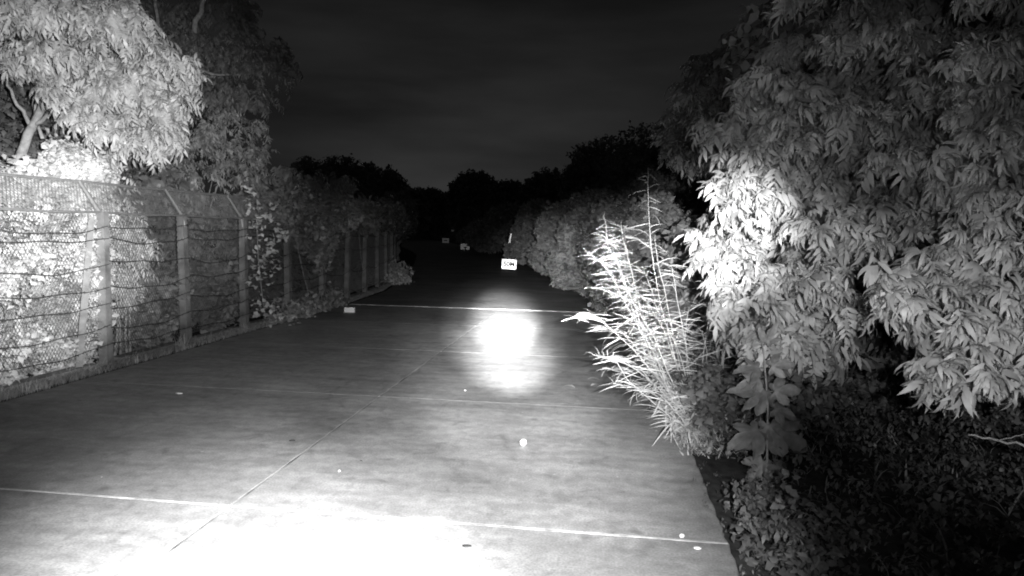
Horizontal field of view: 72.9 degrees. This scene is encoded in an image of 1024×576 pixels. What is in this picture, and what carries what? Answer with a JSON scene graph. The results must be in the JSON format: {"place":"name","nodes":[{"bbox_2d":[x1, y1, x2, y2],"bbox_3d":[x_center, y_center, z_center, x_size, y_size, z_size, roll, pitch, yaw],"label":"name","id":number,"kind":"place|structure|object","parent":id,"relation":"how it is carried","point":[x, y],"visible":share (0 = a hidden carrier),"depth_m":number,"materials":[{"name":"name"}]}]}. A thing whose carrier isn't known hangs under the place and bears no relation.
{"place":"outdoors","nodes":[
{"label":"outdoors","id":0,"kind":"place"},
{"bbox_2d":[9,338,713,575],"bbox_3d":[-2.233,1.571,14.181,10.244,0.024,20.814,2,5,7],"label":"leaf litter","id":1,"kind":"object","parent":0,"point":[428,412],"visible":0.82,"depth_m":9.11,"materials":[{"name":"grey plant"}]},
{"bbox_2d":[0,304,750,575],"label":"road","id":2,"kind":"structure","parent":0,"point":[415,491],"depth_m":8.30,"materials":[{"name":"concrete"}]},
{"bbox_2d":[343,307,355,312],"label":"marker block","id":3,"kind":"structure","parent":2,"relation":"on","point":[349,309],"depth_m":22.73,"materials":[{"name":"white paint"}]},
{"bbox_2d":[519,439,526,445],"bbox_3d":[0.146,2.017,9.067,0.092,0.086,0.098,0,5,-18],"label":"pebble","id":4,"kind":"object","parent":2,"relation":"on","point":[523,442],"visible":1,"depth_m":9.04,"materials":[{"name":"white stone"}]},
{"bbox_2d":[578,247,686,424],"bbox_3d":[1.748,0.758,9.426,2.040,2.599,0.920,0,5,-18],"label":"tall weed","id":5,"kind":"object","parent":2,"relation":"on","point":[604,265],"visible":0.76,"depth_m":9.28,"materials":[{"name":"grey plant"}]},
{"bbox_2d":[588,236,679,430],"bbox_3d":[1.790,0.639,9.671,1.521,2.797,0.820,0,5,-9],"label":"tall weed","id":6,"kind":"object","parent":2,"relation":"on","point":[633,311],"visible":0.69,"depth_m":9.59,"materials":[{"name":"grey plant"}]},
{"bbox_2d":[588,324,689,421],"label":"tall weed","id":7,"kind":"object","parent":2,"relation":"on","point":[640,358],"visible":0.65,"depth_m":9.46,"materials":[{"name":"grey plant"}]},
{"bbox_2d":[599,363,678,423],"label":"tall weed","id":8,"kind":"object","parent":2,"relation":"on","point":[626,373],"visible":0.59,"depth_m":9.88,"materials":[{"name":"grey plant"}]},
{"bbox_2d":[587,216,692,425],"bbox_3d":[1.948,0.531,9.462,2.068,3.103,0.855,0,5,-17],"label":"tall weed","id":9,"kind":"object","parent":2,"relation":"on","point":[607,242],"visible":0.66,"depth_m":9.32,"materials":[{"name":"grey plant"}]},
{"bbox_2d":[589,284,693,439],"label":"tall weed","id":10,"kind":"object","parent":2,"relation":"on","point":[621,296],"visible":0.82,"depth_m":9.17,"materials":[{"name":"grey plant"}]},
{"bbox_2d":[585,348,697,438],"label":"tall weed","id":11,"kind":"object","parent":2,"relation":"on","point":[621,361],"visible":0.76,"depth_m":8.92,"materials":[{"name":"grey plant"}]},
{"bbox_2d":[601,217,684,419],"bbox_3d":[1.970,0.541,9.657,1.608,3.002,0.873,-1,5,-25],"label":"tall weed","id":12,"kind":"object","parent":2,"relation":"on","point":[626,228],"visible":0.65,"depth_m":9.56,"materials":[{"name":"grey plant"}]},
{"bbox_2d":[600,351,693,448],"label":"tall weed","id":13,"kind":"object","parent":2,"relation":"on","point":[660,408],"visible":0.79,"depth_m":9.15,"materials":[{"name":"grey plant"}]},
{"bbox_2d":[612,276,697,424],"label":"tall weed","id":14,"kind":"object","parent":2,"relation":"on","point":[661,324],"visible":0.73,"depth_m":9.48,"materials":[{"name":"grey plant"}]},
{"bbox_2d":[600,375,710,450],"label":"tall weed","id":15,"kind":"object","parent":2,"relation":"on","point":[651,392],"visible":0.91,"depth_m":8.96,"materials":[{"name":"grey plant"}]},
{"bbox_2d":[638,269,703,422],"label":"tall weed","id":16,"kind":"object","parent":2,"relation":"on","point":[670,328],"visible":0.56,"depth_m":9.77,"materials":[{"name":"grey plant"}]},
{"bbox_2d":[0,226,877,575],"bbox_3d":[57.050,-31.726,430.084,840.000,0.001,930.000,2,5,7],"label":"ground","id":17,"kind":"structure","parent":0,"point":[728,470],"depth_m":12.97,"materials":[{"name":"soil"}]},
{"bbox_2d":[0,154,125,385],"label":"shrub","id":18,"kind":"object","parent":17,"relation":"on","point":[19,167],"visible":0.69,"depth_m":12.80,"materials":[{"name":"white plant"}]},
{"bbox_2d":[3,128,127,214],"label":"shrub","id":19,"kind":"object","parent":17,"relation":"on","point":[71,160],"visible":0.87,"depth_m":13.69,"materials":[{"name":"white plant"}]},
{"bbox_2d":[0,72,210,320],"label":"shrub","id":20,"kind":"object","parent":17,"relation":"on","point":[8,147],"visible":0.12,"depth_m":17.73,"materials":[{"name":"grey plant"}]},
{"bbox_2d":[0,0,212,297],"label":"spreading tree","id":21,"kind":"object","parent":17,"relation":"on","point":[121,91],"visible":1,"depth_m":13.32,"materials":[{"name":"grey plant"}]},
{"bbox_2d":[84,169,162,355],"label":"shrub","id":22,"kind":"object","parent":17,"relation":"on","point":[147,263],"visible":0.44,"depth_m":14.72,"materials":[{"name":"grey plant"}]},
{"bbox_2d":[113,250,243,353],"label":"shrub","id":23,"kind":"object","parent":17,"relation":"on","point":[170,337],"visible":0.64,"depth_m":16.23,"materials":[{"name":"grey plant"}]},
{"bbox_2d":[0,281,392,401],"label":"curb","id":24,"kind":"structure","parent":17,"relation":"on","point":[106,367],"depth_m":13.90,"materials":[{"name":"grey concrete"}]},
{"bbox_2d":[173,332,189,349],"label":"grass tuft","id":25,"kind":"object","parent":24,"relation":"on","point":[181,341],"visible":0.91,"depth_m":15.47,"materials":[{"name":"grey plant"}]},
{"bbox_2d":[0,172,396,395],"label":"security fence","id":26,"kind":"object","parent":17,"relation":"on","point":[382,258],"visible":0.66,"depth_m":15.23,"materials":[{"name":"metal"}]},
{"bbox_2d":[240,178,294,327],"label":"climbing vine","id":27,"kind":"object","parent":26,"relation":"attached to","point":[272,243],"visible":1,"depth_m":18.77,"materials":[{"name":"grey plant"}]},
{"bbox_2d":[258,181,364,298],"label":"shrub","id":28,"kind":"object","parent":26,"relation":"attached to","point":[310,214],"visible":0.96,"depth_m":21.85,"materials":[{"name":"grey plant"}]},
{"bbox_2d":[335,192,411,268],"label":"climbing vine","id":29,"kind":"object","parent":26,"relation":"attached to","point":[387,213],"visible":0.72,"depth_m":32.22,"materials":[{"name":"grey plant"}]},
{"bbox_2d":[119,105,279,318],"bbox_3d":[-8.961,-2.142,20.219,3.462,6.794,5.596,2,5,7],"label":"shrub","id":30,"kind":"object","parent":17,"relation":"on","point":[209,137],"visible":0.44,"depth_m":20.14,"materials":[{"name":"grey plant"}]},
{"bbox_2d":[137,0,302,227],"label":"tall tree","id":31,"kind":"object","parent":17,"relation":"on","point":[170,21],"visible":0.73,"depth_m":24.84,"materials":[{"name":"grey plant"}]},
{"bbox_2d":[231,165,359,291],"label":"shrub","id":32,"kind":"object","parent":17,"relation":"on","point":[288,180],"visible":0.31,"depth_m":24.84,"materials":[{"name":"grey plant"}]},
{"bbox_2d":[214,190,383,318],"bbox_3d":[-7.926,-1.462,30.951,3.487,5.132,21.725,1,5,3],"label":"hedge","id":33,"kind":"object","parent":17,"relation":"on","point":[240,193],"visible":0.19,"depth_m":22.45,"materials":[{"name":"grey plant"}]},
{"bbox_2d":[281,155,334,199],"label":"distant tree","id":34,"kind":"object","parent":17,"relation":"on","point":[308,165],"visible":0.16,"depth_m":59.05,"materials":[{"name":"black plant"}]},
{"bbox_2d":[266,281,349,325],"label":"weed clump","id":35,"kind":"object","parent":17,"relation":"on","point":[295,307],"visible":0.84,"depth_m":21.61,"materials":[{"name":"grey plant"}]},
{"bbox_2d":[320,153,376,242],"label":"distant tree","id":36,"kind":"object","parent":17,"relation":"on","point":[364,186],"visible":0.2,"depth_m":68.76,"materials":[{"name":"black plant"}]},
{"bbox_2d":[360,161,381,239],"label":"distant tree","id":37,"kind":"object","parent":17,"relation":"on","point":[371,164],"visible":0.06,"depth_m":89.16,"materials":[{"name":"black plant"}]},
{"bbox_2d":[370,164,414,240],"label":"distant tree","id":38,"kind":"object","parent":17,"relation":"on","point":[391,180],"visible":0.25,"depth_m":78.46,"materials":[{"name":"black plant"}]},
{"bbox_2d":[372,255,414,285],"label":"weed clump","id":39,"kind":"object","parent":17,"relation":"on","point":[397,275],"visible":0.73,"depth_m":34.90,"materials":[{"name":"grey plant"}]},
{"bbox_2d":[384,188,419,260],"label":"distant tree","id":40,"kind":"object","parent":17,"relation":"on","point":[407,203],"visible":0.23,"depth_m":59.50,"materials":[{"name":"black plant"}]},
{"bbox_2d":[403,186,431,239],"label":"distant tree","id":41,"kind":"object","parent":17,"relation":"on","point":[422,201],"visible":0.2,"depth_m":168.65,"materials":[{"name":"black plant"}]},
{"bbox_2d":[415,186,451,238],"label":"distant tree","id":42,"kind":"object","parent":17,"relation":"on","point":[437,201],"visible":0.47,"depth_m":186.33,"materials":[{"name":"black plant"}]},
{"bbox_2d":[441,168,498,236],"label":"distant tree","id":43,"kind":"object","parent":17,"relation":"on","point":[468,193],"visible":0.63,"depth_m":107.39,"materials":[{"name":"black plant"}]},
{"bbox_2d":[455,201,518,253],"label":"hedge bush","id":44,"kind":"object","parent":17,"relation":"on","point":[489,232],"visible":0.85,"depth_m":71.59,"materials":[{"name":"black plant"}]},
{"bbox_2d":[482,178,522,216],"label":"distant tree","id":45,"kind":"object","parent":17,"relation":"on","point":[502,192],"visible":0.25,"depth_m":98.19,"materials":[{"name":"black plant"}]},
{"bbox_2d":[503,198,551,267],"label":"hedge bush","id":46,"kind":"object","parent":17,"relation":"on","point":[523,238],"visible":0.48,"depth_m":50.19,"materials":[{"name":"grey plant"}]},
{"bbox_2d":[515,167,568,205],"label":"distant tree","id":47,"kind":"object","parent":17,"relation":"on","point":[543,185],"visible":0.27,"depth_m":82.92,"materials":[{"name":"black plant"}]},
{"bbox_2d":[525,199,608,289],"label":"hedge bush","id":48,"kind":"object","parent":17,"relation":"on","point":[552,251],"visible":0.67,"depth_m":33.39,"materials":[{"name":"grey plant"}]},
{"bbox_2d":[557,134,633,200],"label":"distant tree","id":49,"kind":"object","parent":17,"relation":"on","point":[580,173],"visible":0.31,"depth_m":53.74,"materials":[{"name":"black plant"}]},
{"bbox_2d":[562,186,692,316],"bbox_3d":[4.432,-1.778,30.257,3.907,6.019,15.750,1,5,-1],"label":"hedge bush","id":50,"kind":"object","parent":17,"relation":"on","point":[618,207],"visible":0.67,"depth_m":23.69,"materials":[{"name":"grey plant"}]},
{"bbox_2d":[598,120,671,204],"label":"distant tree","id":51,"kind":"object","parent":17,"relation":"on","point":[640,161],"visible":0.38,"depth_m":43.78,"materials":[{"name":"black plant"}]},
{"bbox_2d":[628,173,703,377],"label":"tall weed","id":52,"kind":"object","parent":17,"relation":"on","point":[661,280],"visible":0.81,"depth_m":9.71,"materials":[{"name":"grey plant"}]},
{"bbox_2d":[647,263,709,394],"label":"tall weed","id":53,"kind":"object","parent":17,"relation":"on","point":[679,310],"visible":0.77,"depth_m":10.23,"materials":[{"name":"grey plant"}]},
{"bbox_2d":[662,302,705,386],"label":"tall weed","id":54,"kind":"object","parent":17,"relation":"on","point":[688,343],"visible":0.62,"depth_m":10.19,"materials":[{"name":"grey plant"}]},
{"bbox_2d":[661,161,726,222],"bbox_3d":[10.776,-4.517,40.006,4.376,8.642,4.177,2,5,7],"label":"distant tree","id":55,"kind":"object","parent":17,"relation":"on","point":[684,193],"visible":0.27,"depth_m":39.03,"materials":[{"name":"black plant"}]},
{"bbox_2d":[682,331,717,377],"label":"tall weed","id":56,"kind":"object","parent":17,"relation":"on","point":[703,348],"visible":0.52,"depth_m":10.29,"materials":[{"name":"grey plant"}]},
{"bbox_2d":[681,281,721,377],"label":"tall weed","id":57,"kind":"object","parent":17,"relation":"on","point":[704,338],"visible":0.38,"depth_m":10.51,"materials":[{"name":"grey plant"}]},
{"bbox_2d":[693,326,736,373],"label":"tall weed","id":58,"kind":"object","parent":17,"relation":"on","point":[719,355],"visible":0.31,"depth_m":10.07,"materials":[{"name":"grey plant"}]},
{"bbox_2d":[0,0,934,230],"label":"sky","id":59,"kind":"structure","parent":0,"point":[433,91],"materials":[{"name":"black"}]},
{"bbox_2d":[348,238,594,312],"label":"asphalt road","id":60,"kind":"structure","parent":0,"point":[449,274],"depth_m":34.35,"materials":[{"name":"grey asphalt"}]},
{"bbox_2d":[442,238,448,243],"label":"distance sign","id":61,"kind":"object","parent":60,"relation":"on","point":[445,240],"visible":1,"depth_m":131.00,"materials":[{"name":"white"}]},
{"bbox_2d":[461,244,469,249],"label":"distance sign","id":62,"kind":"object","parent":60,"relation":"on","point":[464,247],"visible":0.88,"depth_m":93.00,"materials":[{"name":"white"}]},
{"bbox_2d":[502,259,516,269],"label":"distance sign","id":63,"kind":"object","parent":60,"relation":"on","point":[508,264],"visible":1,"depth_m":48.80,"materials":[{"name":"grey"}]},
{"bbox_2d":[646,307,1023,575],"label":"soil verge","id":64,"kind":"structure","parent":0,"point":[1011,552],"depth_m":7.51,"materials":[{"name":"black soil"}]},
{"bbox_2d":[561,312,698,446],"bbox_3d":[1.671,1.306,9.057,2.402,2.099,0.785,-2,5,-29],"label":"tall weed","id":65,"kind":"object","parent":64,"relation":"on","point":[596,317],"visible":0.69,"depth_m":8.92,"materials":[{"name":"grey plant"}]},
{"bbox_2d":[623,320,703,445],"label":"tall weed","id":66,"kind":"object","parent":64,"relation":"on","point":[658,368],"visible":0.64,"depth_m":9.34,"materials":[{"name":"grey plant"}]},
{"bbox_2d":[572,279,762,458],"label":"undergrowth","id":67,"kind":"object","parent":64,"relation":"on","point":[584,290],"visible":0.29,"depth_m":12.45,"materials":[{"name":"grey plant"}]},
{"bbox_2d":[646,235,700,424],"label":"tall weed","id":68,"kind":"object","parent":64,"relation":"on","point":[668,309],"visible":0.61,"depth_m":10.01,"materials":[{"name":"grey plant"}]},
{"bbox_2d":[673,363,771,455],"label":"weed clump","id":69,"kind":"object","parent":64,"relation":"on","point":[713,402],"visible":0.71,"depth_m":8.86,"materials":[{"name":"grey plant"}]},
{"bbox_2d":[643,23,812,186],"bbox_3d":[5.292,-2.470,17.490,4.129,7.851,3.057,3,5,24],"label":"tree","id":70,"kind":"object","parent":64,"relation":"on","point":[700,93],"visible":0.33,"depth_m":17.28,"materials":[{"name":"grey plant"}]},
{"bbox_2d":[679,423,777,575],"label":"edge weeds","id":71,"kind":"object","parent":64,"relation":"on","point":[740,566],"visible":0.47,"depth_m":7.01,"materials":[{"name":"grey plant"}]},
{"bbox_2d":[725,321,807,481],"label":"lobed leaf plant","id":72,"kind":"object","parent":64,"relation":"on","point":[778,432],"visible":0.97,"depth_m":8.01,"materials":[{"name":"grey plant"}]},
{"bbox_2d":[719,458,820,535],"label":"weed clump","id":73,"kind":"object","parent":64,"relation":"on","point":[762,493],"visible":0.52,"depth_m":6.82,"materials":[{"name":"grey plant"}]},
{"bbox_2d":[733,351,857,454],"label":"weed clump","id":74,"kind":"object","parent":64,"relation":"on","point":[810,403],"visible":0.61,"depth_m":8.72,"materials":[{"name":"grey plant"}]},
{"bbox_2d":[725,468,880,575],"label":"weed clump","id":75,"kind":"object","parent":64,"relation":"on","point":[790,555],"visible":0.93,"depth_m":5.97,"materials":[{"name":"grey plant"}]},
{"bbox_2d":[639,0,1023,432],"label":"thicket","id":76,"kind":"object","parent":64,"relation":"on","point":[745,52],"visible":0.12,"depth_m":12.94,"materials":[{"name":"grey plant"}]},
{"bbox_2d":[673,0,1023,390],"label":"broadleaf tree","id":77,"kind":"object","parent":64,"relation":"on","point":[795,170],"visible":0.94,"depth_m":9.36,"materials":[{"name":"grey plant"}]},
{"bbox_2d":[692,347,1023,575],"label":"ground cover","id":78,"kind":"object","parent":64,"relation":"on","point":[937,508],"visible":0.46,"depth_m":7.24,"materials":[{"name":"grey plant"}]},
{"bbox_2d":[968,434,1023,446],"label":"fallen stick","id":79,"kind":"object","parent":78,"relation":"on","point":[1008,443],"visible":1,"depth_m":6.67,"materials":[{"name":"grey wood"}]},
{"bbox_2d":[772,373,1023,575],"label":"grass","id":80,"kind":"structure","parent":64,"relation":"on","point":[943,540],"depth_m":7.66,"materials":[{"name":"plant"}]},
{"bbox_2d":[857,0,1023,470],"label":"broadleaf tree","id":81,"kind":"object","parent":64,"relation":"on","point":[977,353],"visible":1,"depth_m":6.89,"materials":[{"name":"grey plant"}]}
]}

